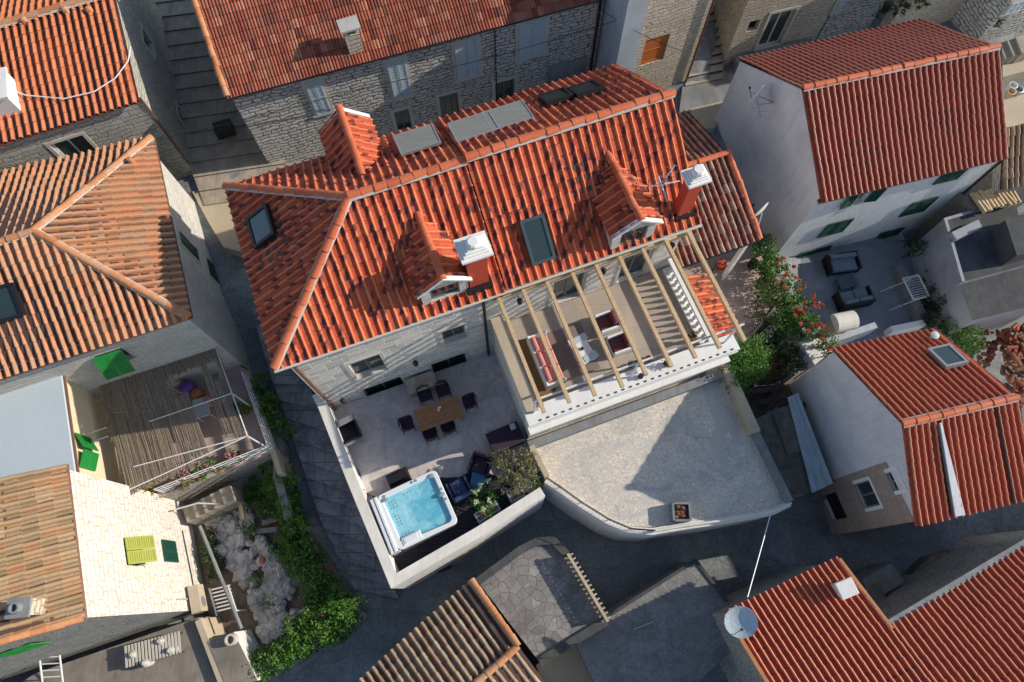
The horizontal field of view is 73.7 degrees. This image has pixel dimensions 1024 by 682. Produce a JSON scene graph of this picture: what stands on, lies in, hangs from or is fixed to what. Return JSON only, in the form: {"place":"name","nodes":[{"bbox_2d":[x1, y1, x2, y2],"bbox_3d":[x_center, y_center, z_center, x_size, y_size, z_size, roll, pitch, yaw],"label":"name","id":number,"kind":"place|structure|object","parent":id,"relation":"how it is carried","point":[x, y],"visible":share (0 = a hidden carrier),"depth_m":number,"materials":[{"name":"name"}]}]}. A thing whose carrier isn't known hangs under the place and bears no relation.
{"place":"outdoors","nodes":[
{"label":"outdoors","id":0,"kind":"place"},
{"bbox_2d":[193,505,353,663],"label":"garden ground","id":1,"kind":"structure","parent":0,"point":[229,622],"depth_m":27.45,"materials":[{"name":"brown soil"}]},
{"bbox_2d":[182,486,250,525],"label":"garden steps","id":2,"kind":"structure","parent":1,"relation":"on","point":[228,498],"depth_m":27.10,"materials":[{"name":"stone"}]},
{"bbox_2d":[207,629,274,681],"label":"outhouse","id":3,"kind":"structure","parent":1,"relation":"on","point":[232,661],"depth_m":24.97,"materials":[{"name":"white paint"}]},
{"bbox_2d":[204,507,304,643],"bbox_3d":[-10.424,8.962,27.682,2.408,0.840,6.176,-33,73,-11],"label":"rubble heap","id":4,"kind":"object","parent":1,"relation":"on","point":[241,564],"visible":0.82,"depth_m":27.40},
{"bbox_2d":[203,474,290,609],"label":"weeds","id":5,"kind":"object","parent":4,"relation":"on","point":[208,562],"visible":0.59,"depth_m":27.59,"materials":[{"name":"green plant"}]},
{"bbox_2d":[247,460,370,681],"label":"hedge","id":6,"kind":"object","parent":1,"relation":"on","point":[336,620],"visible":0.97,"depth_m":25.76,"materials":[{"name":"plant"}]},
{"bbox_2d":[261,548,482,681],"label":"lane strip","id":7,"kind":"object","parent":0,"point":[286,675],"visible":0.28,"depth_m":26.74,"materials":[{"name":"grey concrete"}]},
{"bbox_2d":[333,352,539,499],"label":"patio floor","id":8,"kind":"structure","parent":0,"point":[387,446],"depth_m":26.42,"materials":[{"name":"grey stone"}]},
{"bbox_2d":[335,413,364,446],"bbox_3d":[-6.201,3.514,25.932,0.950,0.860,1.050,-26,72,-9],"label":"barbecue","id":9,"kind":"object","parent":8,"relation":"on","point":[349,428],"visible":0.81,"depth_m":25.74,"materials":[{"name":"metal"}]},
{"bbox_2d":[404,370,437,397],"bbox_3d":[-3.513,1.704,26.687,1.180,0.680,0.620,-19,71,-7],"label":"stone bench","id":10,"kind":"object","parent":8,"relation":"on","point":[417,381],"visible":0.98,"depth_m":26.38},
{"bbox_2d":[414,395,463,431],"bbox_3d":[-2.779,2.868,26.223,1.740,0.755,0.876,-19,71,-7],"label":"dining table","id":11,"kind":"object","parent":8,"relation":"on","point":[429,416],"visible":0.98,"depth_m":25.86,"materials":[{"name":"brown wood"}]},
{"bbox_2d":[393,472,529,570],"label":"patio deck","id":12,"kind":"structure","parent":8,"relation":"on","point":[464,510],"depth_m":25.20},
{"bbox_2d":[370,471,457,555],"bbox_3d":[-3.528,6.240,24.887,2.585,0.960,2.336,-24,72,-8],"label":"hot tub","id":13,"kind":"object","parent":12,"relation":"on","point":[413,512],"visible":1,"depth_m":24.59,"materials":[{"name":"white plastic"}]},
{"bbox_2d":[445,474,472,502],"bbox_3d":[-1.949,5.459,25.203,0.810,0.700,0.785,-27,72,-9],"label":"lounge chair","id":14,"kind":"object","parent":12,"relation":"on","point":[459,489],"visible":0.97,"depth_m":25.19,"materials":[{"name":"fabric"}]},
{"bbox_2d":[467,450,493,477],"bbox_3d":[-1.176,4.600,25.516,0.810,0.700,0.785,18,71,7],"label":"lounge chair","id":15,"kind":"object","parent":12,"relation":"on","point":[478,463],"visible":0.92,"depth_m":25.48,"materials":[{"name":"fabric"}]},
{"bbox_2d":[474,500,500,523],"bbox_3d":[-0.902,6.303,25.106,0.950,0.504,0.380,-30,73,-10],"label":"planter","id":16,"kind":"object","parent":12,"relation":"on","point":[481,517],"visible":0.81,"depth_m":24.86,"materials":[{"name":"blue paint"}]},
{"bbox_2d":[469,479,499,516],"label":"hydrangea","id":17,"kind":"object","parent":16,"relation":"in","point":[477,501],"visible":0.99,"depth_m":24.73,"materials":[{"name":"green plant"}]},
{"bbox_2d":[485,421,524,455],"bbox_3d":[-0.260,3.722,26.016,1.300,0.560,0.830,-22,72,-8],"label":"storage box","id":18,"kind":"object","parent":8,"relation":"on","point":[505,437],"visible":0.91,"depth_m":25.75,"materials":[{"name":"plastic"}]},
{"bbox_2d":[487,445,539,497],"bbox_3d":[0.067,4.773,24.845,1.983,1.860,1.856,0,70,0],"label":"olive bush","id":19,"kind":"object","parent":8,"relation":"on","point":[518,471],"visible":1,"depth_m":24.60,"materials":[{"name":"green plant"}]},
{"bbox_2d":[3,0,1023,681],"bbox_3d":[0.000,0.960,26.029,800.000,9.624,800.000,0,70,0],"label":"ground","id":20,"kind":"structure","parent":0,"point":[727,558],"depth_m":28.13,"materials":[{"name":"asphalt"}]},
{"bbox_2d":[0,376,124,484],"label":"cream house","id":21,"kind":"structure","parent":20,"relation":"on","point":[55,421],"depth_m":23.40,"materials":[{"name":"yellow paint"}]},
{"bbox_2d":[0,0,191,179],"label":"tall stone house","id":22,"kind":"structure","parent":20,"relation":"on","point":[59,48],"depth_m":24.97,"materials":[{"name":"orange ceramic"}]},
{"bbox_2d":[44,132,97,156],"bbox_3d":[-16.598,-7.331,25.958,1.460,1.530,0.235,-21,71,-7],"label":"window","id":23,"kind":"structure","parent":22,"relation":"in","point":[75,143],"depth_m":25.80,"materials":[{"name":"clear glass"}]},
{"bbox_2d":[0,464,202,681],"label":"limewashed house","id":24,"kind":"structure","parent":20,"relation":"on","point":[88,563],"depth_m":20.94,"materials":[{"name":"paint"}]},
{"bbox_2d":[176,584,207,613],"bbox_3d":[-11.983,9.692,25.581,0.520,1.420,1.000,-18,71,-6],"label":"air conditioner","id":25,"kind":"object","parent":24,"relation":"attached to","point":[197,599],"visible":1,"depth_m":25.69,"materials":[{"name":"metal"}]},
{"bbox_2d":[23,616,216,681],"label":"flat roof","id":26,"kind":"structure","parent":20,"relation":"on","point":[191,663],"depth_m":25.12,"materials":[{"name":"concrete"}]},
{"bbox_2d":[124,631,184,667],"bbox_3d":[-13.116,11.335,25.113,2.005,0.450,0.765,-14,71,-5],"label":"slatted table","id":27,"kind":"object","parent":26,"relation":"on","point":[141,643],"visible":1,"depth_m":24.91,"materials":[{"name":"wood"}]},
{"bbox_2d":[195,617,226,681],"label":"parapet","id":28,"kind":"structure","parent":26,"relation":"on","point":[211,628],"depth_m":25.37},
{"bbox_2d":[0,134,250,396],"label":"hip roofed house","id":29,"kind":"structure","parent":20,"relation":"on","point":[108,274],"depth_m":23.18,"materials":[{"name":"tile"}]},
{"bbox_2d":[130,366,276,502],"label":"balcony terrace","id":30,"kind":"structure","parent":20,"relation":"on","point":[211,430],"depth_m":27.20,"materials":[{"name":"stone"}]},
{"bbox_2d":[91,347,266,494],"bbox_3d":[-12.616,3.080,26.085,4.910,2.269,4.489,-25,72,-9],"label":"reed pergola","id":31,"kind":"object","parent":30,"relation":"on","point":[133,409],"visible":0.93,"depth_m":25.02,"materials":[{"name":"wicker"}]},
{"bbox_2d":[153,445,272,492],"bbox_3d":[-11.323,4.900,26.114,4.386,0.969,0.044,-21,71,-8],"label":"balcony railing","id":32,"kind":"object","parent":30,"relation":"on","point":[211,467],"visible":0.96,"depth_m":25.91,"materials":[{"name":"metal"}]},
{"bbox_2d":[157,369,276,497],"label":"balcony kerb","id":33,"kind":"structure","parent":30,"relation":"on","point":[173,490],"depth_m":26.68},
{"bbox_2d":[249,370,299,440],"bbox_3d":[-9.719,2.633,27.368,1.257,1.378,3.141,-31,73,-11],"label":"ivy","id":34,"kind":"object","parent":30,"relation":"attached to","point":[266,402],"visible":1,"depth_m":27.26,"materials":[{"name":"green plant"}]},
{"bbox_2d":[192,190,245,257],"bbox_3d":[-11.772,-4.503,30.983,3.719,4.850,3.888,0,70,0],"label":"stair landing","id":35,"kind":"object","parent":20,"relation":"on","point":[219,218],"visible":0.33,"depth_m":28.57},
{"bbox_2d":[153,0,285,205],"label":"alley stairs","id":36,"kind":"structure","parent":20,"relation":"on","point":[204,103],"depth_m":29.88,"materials":[{"name":"stone"}]},
{"bbox_2d":[259,393,304,521],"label":"alley wall","id":37,"kind":"structure","parent":20,"relation":"on","point":[282,445],"depth_m":27.36,"materials":[{"name":"grey concrete"}]},
{"bbox_2d":[251,298,400,598],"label":"alley steps","id":38,"kind":"structure","parent":20,"relation":"on","point":[344,526],"depth_m":27.94,"materials":[{"name":"stone"}]},
{"bbox_2d":[191,0,603,162],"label":"long stone house","id":39,"kind":"structure","parent":20,"relation":"on","point":[268,56],"depth_m":26.37,"materials":[{"name":"stone"}]},
{"bbox_2d":[390,105,414,132],"bbox_3d":[-4.755,-9.667,29.699,0.924,1.627,0.300,-18,71,-6],"label":"window","id":40,"kind":"structure","parent":39,"relation":"in","point":[401,120],"depth_m":29.74,"materials":[{"name":"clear glass"}]},
{"bbox_2d":[435,89,461,124],"bbox_3d":[-2.758,-10.306,29.975,1.107,2.058,0.275,-18,71,-6],"label":"window","id":41,"kind":"structure","parent":39,"relation":"in","point":[447,103],"depth_m":29.83,"materials":[{"name":"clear glass"}]},
{"bbox_2d":[547,56,586,83],"bbox_3d":[2.421,-11.758,30.731,1.819,2.300,0.050,-18,71,-6],"label":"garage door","id":42,"kind":"structure","parent":39,"relation":"in","point":[577,66],"depth_m":30.08,"materials":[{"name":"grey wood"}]},
{"bbox_2d":[312,394,544,588],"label":"parapet wall","id":43,"kind":"structure","parent":20,"relation":"on","point":[465,544],"depth_m":24.58,"materials":[{"name":"white paint"}]},
{"bbox_2d":[358,578,544,681],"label":"old tiled house","id":44,"kind":"structure","parent":20,"relation":"on","point":[465,633],"depth_m":23.05,"materials":[{"name":"brown tile"}]},
{"bbox_2d":[222,64,712,409],"bbox_3d":[-1.786,-3.235,26.715,14.500,14.006,7.412,-19,71,-7],"label":"stone villa","id":45,"kind":"object","parent":20,"relation":"on","point":[372,265],"visible":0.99,"depth_m":21.27,"materials":[{"name":"tile"}]},
{"bbox_2d":[343,351,390,380],"bbox_3d":[-5.117,0.802,24.079,1.377,1.827,0.300,-19,71,-7],"label":"window","id":46,"kind":"structure","parent":45,"relation":"in","point":[376,363],"depth_m":24.49,"materials":[{"name":"clear glass"}]},
{"bbox_2d":[438,321,469,345],"bbox_3d":[-2.087,-0.348,24.231,1.096,1.400,0.300,-19,71,-7],"label":"window","id":47,"kind":"structure","parent":45,"relation":"in","point":[450,335],"depth_m":24.63,"materials":[{"name":"clear glass"}]},
{"bbox_2d":[548,268,591,307],"bbox_3d":[1.975,-1.986,24.241,1.504,2.260,0.295,-19,71,-7],"label":"terrace door","id":48,"kind":"structure","parent":45,"relation":"in","point":[565,286],"depth_m":24.47,"materials":[{"name":"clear glass"}]},
{"bbox_2d":[612,245,659,284],"bbox_3d":[4.376,-2.830,24.549,1.432,2.260,0.295,-19,71,-7],"label":"terrace door","id":49,"kind":"structure","parent":45,"relation":"in","point":[635,262],"depth_m":24.77,"materials":[{"name":"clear glass"}]},
{"bbox_2d":[476,536,607,665],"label":"paved flat roof","id":50,"kind":"structure","parent":20,"relation":"on","point":[534,591],"depth_m":24.90,"materials":[{"name":"stone"}]},
{"bbox_2d":[564,553,610,621],"bbox_3d":[2.710,8.923,24.756,0.340,0.670,2.664,-29,73,-10],"label":"balustrade","id":51,"kind":"object","parent":50,"relation":"on","point":[595,599],"visible":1,"depth_m":24.49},
{"bbox_2d":[535,646,591,681],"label":"sandy yard","id":52,"kind":"structure","parent":20,"relation":"on","point":[568,666],"depth_m":25.36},
{"bbox_2d":[490,266,739,447],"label":"raised terrace","id":53,"kind":"structure","parent":20,"relation":"on","point":[584,403],"depth_m":24.73,"materials":[{"name":"stone"}]},
{"bbox_2d":[518,338,555,396],"bbox_3d":[0.842,0.928,24.385,0.750,0.012,2.300,-19,71,-7],"label":"rug","id":54,"kind":"object","parent":53,"relation":"on","point":[541,389],"visible":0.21,"depth_m":24.33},
{"bbox_2d":[526,330,566,390],"bbox_3d":[1.209,0.662,24.134,0.750,0.690,1.950,-19,71,-7],"label":"sofa","id":55,"kind":"object","parent":54,"relation":"on","point":[549,379],"visible":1,"depth_m":23.96,"materials":[{"name":"fabric"}]},
{"bbox_2d":[547,322,599,379],"bbox_3d":[2.119,0.379,24.584,1.500,0.012,1.900,-19,71,-7],"label":"rug","id":56,"kind":"object","parent":53,"relation":"on","point":[566,358],"visible":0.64,"depth_m":24.55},
{"bbox_2d":[594,308,620,336],"bbox_3d":[3.446,-0.675,24.621,0.780,0.690,0.720,-19,71,-7],"label":"armchair","id":57,"kind":"object","parent":53,"relation":"on","point":[608,322],"visible":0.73,"depth_m":24.50,"materials":[{"name":"fabric"}]},
{"bbox_2d":[605,331,632,358],"bbox_3d":[3.863,0.093,24.341,0.780,0.690,0.720,-19,71,-7],"label":"armchair","id":58,"kind":"object","parent":53,"relation":"on","point":[618,344],"visible":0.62,"depth_m":24.24,"materials":[{"name":"fabric"}]},
{"bbox_2d":[492,231,746,413],"bbox_3d":[3.571,-0.461,23.026,7.400,1.840,4.316,-19,71,-7],"label":"pergola","id":59,"kind":"object","parent":53,"relation":"on","point":[706,321],"visible":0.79,"depth_m":22.20,"materials":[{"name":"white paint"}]},
{"bbox_2d":[662,258,712,344],"bbox_3d":[6.394,-1.371,24.747,0.300,0.930,3.410,-19,71,-7],"label":"balustrade","id":60,"kind":"object","parent":53,"relation":"on","point":[674,279],"visible":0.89,"depth_m":24.77,"materials":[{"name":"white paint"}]},
{"bbox_2d":[575,558,730,681],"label":"grey flat house","id":61,"kind":"structure","parent":20,"relation":"on","point":[680,638],"depth_m":24.74,"materials":[{"name":"concrete"}]},
{"bbox_2d":[593,0,714,88],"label":"beige stone house","id":62,"kind":"structure","parent":20,"relation":"on","point":[680,25],"depth_m":27.89,"materials":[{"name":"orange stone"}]},
{"bbox_2d":[526,367,782,527],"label":"flat roof terrace","id":63,"kind":"structure","parent":20,"relation":"on","point":[646,467],"depth_m":25.55,"materials":[{"name":"white paint"}]},
{"bbox_2d":[702,382,731,470],"bbox_3d":[7.901,3.194,26.105,0.887,0.054,3.514,-3,70,-1],"label":"roof patch","id":64,"kind":"object","parent":63,"relation":"on","point":[715,404],"visible":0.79,"depth_m":26.09,"materials":[{"name":"concrete"}]},
{"bbox_2d":[717,363,760,435],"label":"parapet","id":65,"kind":"structure","parent":63,"relation":"on","point":[743,410],"depth_m":25.92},
{"bbox_2d":[751,432,792,502],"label":"parapet","id":66,"kind":"structure","parent":63,"relation":"on","point":[773,470],"depth_m":25.24,"materials":[{"name":"grey concrete"}]},
{"bbox_2d":[542,477,790,541],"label":"curved wall","id":67,"kind":"structure","parent":20,"relation":"on","point":[573,508],"depth_m":25.40,"materials":[{"name":"white paint"}]},
{"bbox_2d":[685,7,723,86],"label":"lane stairs","id":68,"kind":"structure","parent":20,"relation":"on","point":[716,70],"depth_m":31.17,"materials":[{"name":"stone"}]},
{"bbox_2d":[687,273,737,337],"bbox_3d":[7.543,-0.552,28.035,1.410,5.689,2.671,-19,71,-7],"label":"tiled awning","id":69,"kind":"object","parent":20,"relation":"on","point":[711,304],"visible":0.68,"depth_m":25.67,"materials":[{"name":"tile"}]},
{"bbox_2d":[674,110,762,277],"bbox_3d":[6.620,-5.049,28.609,3.494,7.686,6.301,-19,71,-7],"label":"annex","id":70,"kind":"object","parent":20,"relation":"on","point":[729,221],"visible":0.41,"depth_m":25.25,"materials":[{"name":"tile"}]},
{"bbox_2d":[720,330,776,393],"bbox_3d":[9.112,0.935,26.780,2.300,2.431,2.757,0,70,0],"label":"bright shrub","id":71,"kind":"object","parent":20,"relation":"on","point":[741,359],"visible":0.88,"depth_m":26.20,"materials":[{"name":"green plant"}]},
{"bbox_2d":[741,303,792,347],"bbox_3d":[10.275,-0.319,28.234,2.323,2.156,2.192,0,70,0],"label":"palm","id":72,"kind":"object","parent":20,"relation":"on","point":[765,324],"visible":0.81,"depth_m":27.32,"materials":[{"name":"plant"}]},
{"bbox_2d":[713,0,836,65],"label":"lane house","id":73,"kind":"structure","parent":20,"relation":"on","point":[747,26],"depth_m":30.11,"materials":[{"name":"beige stone"}]},
{"bbox_2d":[753,5,800,51],"bbox_3d":[11.670,-13.904,30.278,1.442,2.247,0.280,-15,71,-6],"label":"door","id":74,"kind":"structure","parent":73,"relation":"in","point":[774,26],"depth_m":30.42,"materials":[{"name":"white glass"}]},
{"bbox_2d":[755,403,811,499],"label":"corrugated roof","id":75,"kind":"structure","parent":20,"relation":"on","point":[778,433],"depth_m":26.81,"materials":[{"name":"metal"}]},
{"bbox_2d":[787,393,832,492],"bbox_3d":[11.463,3.960,26.711,0.913,0.554,3.736,-16,71,-6],"label":"corrugated sheet","id":76,"kind":"object","parent":75,"relation":"on","point":[818,475],"visible":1,"depth_m":26.66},
{"bbox_2d":[749,233,839,362],"bbox_3d":[10.880,-1.514,27.689,2.138,2.197,5.991,-21,71,-7],"label":"flowering vine","id":77,"kind":"object","parent":20,"relation":"on","point":[767,273],"visible":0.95,"depth_m":27.18,"materials":[{"name":"plant"}]},
{"bbox_2d":[794,335,831,378],"bbox_3d":[12.022,0.977,29.282,0.956,4.300,1.156,-35,74,-12],"label":"white wall stub","id":78,"kind":"object","parent":20,"relation":"on","point":[812,357],"depth_m":27.28,"materials":[{"name":"paint"}]},
{"bbox_2d":[712,556,930,681],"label":"ribbed roof house","id":79,"kind":"structure","parent":20,"relation":"on","point":[824,621],"depth_m":22.16,"materials":[{"name":"red tile"}]},
{"bbox_2d":[716,606,757,638],"bbox_3d":[7.331,9.306,22.686,1.013,2.606,0.980,0,70,0],"label":"satellite dish","id":80,"kind":"object","parent":79,"relation":"attached to","point":[740,622],"visible":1,"depth_m":21.90,"materials":[{"name":"white paint"}]},
{"bbox_2d":[815,0,885,41],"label":"lane house","id":81,"kind":"structure","parent":20,"relation":"on","point":[847,16],"depth_m":31.00,"materials":[{"name":"grey stone"}]},
{"bbox_2d":[824,322,877,346],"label":"wall","id":82,"kind":"structure","parent":20,"relation":"on","point":[859,333],"depth_m":27.54,"materials":[{"name":"white paint"}]},
{"bbox_2d":[715,18,1008,257],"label":"white house","id":83,"kind":"structure","parent":20,"relation":"on","point":[893,131],"depth_m":25.24,"materials":[{"name":"red tile"}]},
{"bbox_2d":[853,563,903,593],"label":"shed","id":84,"kind":"structure","parent":20,"relation":"on","point":[888,576],"depth_m":26.12,"materials":[{"name":"grey concrete"}]},
{"bbox_2d":[789,328,1023,534],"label":"grey gabled house","id":85,"kind":"structure","parent":20,"relation":"on","point":[921,428],"depth_m":22.95,"materials":[{"name":"red tile"}]},
{"bbox_2d":[852,476,883,511],"bbox_3d":[13.063,5.577,24.946,0.175,1.271,1.180,-15,71,-5],"label":"window","id":86,"kind":"structure","parent":85,"relation":"in","point":[870,497],"depth_m":25.03,"materials":[{"name":"clear glass"}]},
{"bbox_2d":[891,265,927,321],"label":"wall","id":87,"kind":"structure","parent":20,"relation":"on","point":[899,273],"depth_m":29.09,"materials":[{"name":"grey concrete"}]},
{"bbox_2d":[878,0,965,27],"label":"garden wall","id":88,"kind":"structure","parent":20,"relation":"on","point":[939,11],"depth_m":31.17,"materials":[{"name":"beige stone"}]},
{"bbox_2d":[901,235,952,333],"bbox_3d":[17.715,-2.270,29.108,2.052,2.247,4.412,0,70,0],"label":"dark shrub","id":89,"kind":"object","parent":20,"relation":"on","point":[930,320],"visible":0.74,"depth_m":28.42,"materials":[{"name":"green plant"}]},
{"bbox_2d":[877,530,1023,681],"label":"ribbed roof house","id":90,"kind":"structure","parent":20,"relation":"on","point":[957,615],"depth_m":21.86,"materials":[{"name":"red tile"}]},
{"bbox_2d":[918,172,991,235],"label":"concrete platform","id":91,"kind":"structure","parent":20,"relation":"on","point":[959,202],"depth_m":28.26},
{"bbox_2d":[969,188,1021,212],"bbox_3d":[19.644,-5.808,27.739,1.837,0.166,0.996,-14,71,-5],"label":"tiled roof","id":92,"kind":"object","parent":91,"relation":"on","point":[988,200],"visible":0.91,"depth_m":27.65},
{"bbox_2d":[938,320,989,356],"bbox_3d":[18.396,-0.010,28.112,1.667,2.174,1.654,0,70,0],"label":"green shrub","id":93,"kind":"object","parent":20,"relation":"on","point":[960,335],"visible":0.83,"depth_m":27.54,"materials":[{"name":"green plant"}]},
{"bbox_2d":[909,204,1023,339],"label":"grey annex house","id":94,"kind":"structure","parent":20,"relation":"on","point":[972,279],"depth_m":27.34,"materials":[{"name":"paint"}]},
{"bbox_2d":[990,213,1023,265],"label":"lean to","id":95,"kind":"object","parent":94,"relation":"on","point":[1007,237],"visible":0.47,"depth_m":26.70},
{"bbox_2d":[951,0,1023,40],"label":"lane house","id":96,"kind":"structure","parent":20,"relation":"on","point":[985,20],"depth_m":31.02,"materials":[{"name":"stone"}]},
{"bbox_2d":[974,123,1023,207],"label":"tiled roof","id":97,"kind":"structure","parent":20,"relation":"on","point":[1008,175],"depth_m":27.15,"materials":[{"name":"brown tile"}]},
{"bbox_2d":[995,322,1023,407],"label":"tile stack","id":98,"kind":"object","parent":20,"relation":"on","point":[1013,353],"visible":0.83,"depth_m":27.73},
{"bbox_2d":[998,35,1023,63],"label":"brown steps","id":99,"kind":"structure","parent":20,"relation":"on","point":[1012,50],"depth_m":30.06,"materials":[{"name":"stone"}]},
{"bbox_2d":[690,101,722,128],"bbox_3d":[8.970,-9.962,30.911,1.756,0.720,1.260,-15,71,-5],"label":"lane patch","id":100,"kind":"object","parent":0,"point":[705,116],"visible":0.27,"depth_m":30.62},
{"bbox_2d":[667,244,772,355],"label":"courtyard floor","id":101,"kind":"structure","parent":0,"point":[737,282],"depth_m":28.53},
{"bbox_2d":[738,339,820,415],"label":"garden soil","id":102,"kind":"structure","parent":0,"point":[759,408],"depth_m":28.67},
{"bbox_2d":[741,327,807,405],"bbox_3d":[10.366,1.452,27.620,2.304,2.498,3.737,26,72,9],"label":"dark shrub","id":103,"kind":"object","parent":102,"relation":"on","point":[784,350],"visible":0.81,"depth_m":27.34,"materials":[{"name":"green plant"}]},
{"bbox_2d":[746,370,806,418],"bbox_3d":[10.465,2.332,28.055,2.796,0.626,2.074,-20,71,-7],"label":"plank heap","id":104,"kind":"object","parent":102,"relation":"on","point":[759,386],"visible":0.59,"depth_m":27.99,"materials":[{"name":"wood"}]},
{"bbox_2d":[769,305,807,337],"bbox_3d":[10.895,-0.626,27.481,1.344,1.981,1.412,20,71,7],"label":"bright shrub","id":105,"kind":"object","parent":102,"relation":"on","point":[789,326],"visible":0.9,"depth_m":26.96,"materials":[{"name":"green plant"}]},
{"bbox_2d":[679,23,940,133],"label":"lane paving","id":106,"kind":"structure","parent":0,"point":[699,95],"depth_m":31.02,"materials":[{"name":"grey concrete"}]},
{"bbox_2d":[788,238,931,360],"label":"slate courtyard","id":107,"kind":"structure","parent":0,"point":[881,259],"depth_m":29.64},
{"bbox_2d":[815,310,859,338],"bbox_3d":[13.017,-0.457,27.590,0.840,2.460,0.760,-11,70,-4],"label":"garden chimney","id":108,"kind":"object","parent":107,"relation":"on","point":[841,323],"visible":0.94,"depth_m":26.55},
{"bbox_2d":[821,250,861,276],"bbox_3d":[14.329,-3.379,29.595,1.350,0.690,0.800,-8,70,-3],"label":"outdoor sofa","id":109,"kind":"object","parent":107,"relation":"on","point":[841,262],"visible":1,"depth_m":29.47,"materials":[{"name":"fabric"}]},
{"bbox_2d":[832,285,876,311],"bbox_3d":[14.562,-1.829,29.031,1.450,0.690,0.750,-11,70,-4],"label":"outdoor sofa","id":110,"kind":"object","parent":107,"relation":"on","point":[854,299],"visible":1,"depth_m":28.95,"materials":[{"name":"fabric"}]},
{"bbox_2d":[1002,60,1023,127],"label":"sunlit terrace","id":111,"kind":"structure","parent":0,"point":[1014,106],"depth_m":30.13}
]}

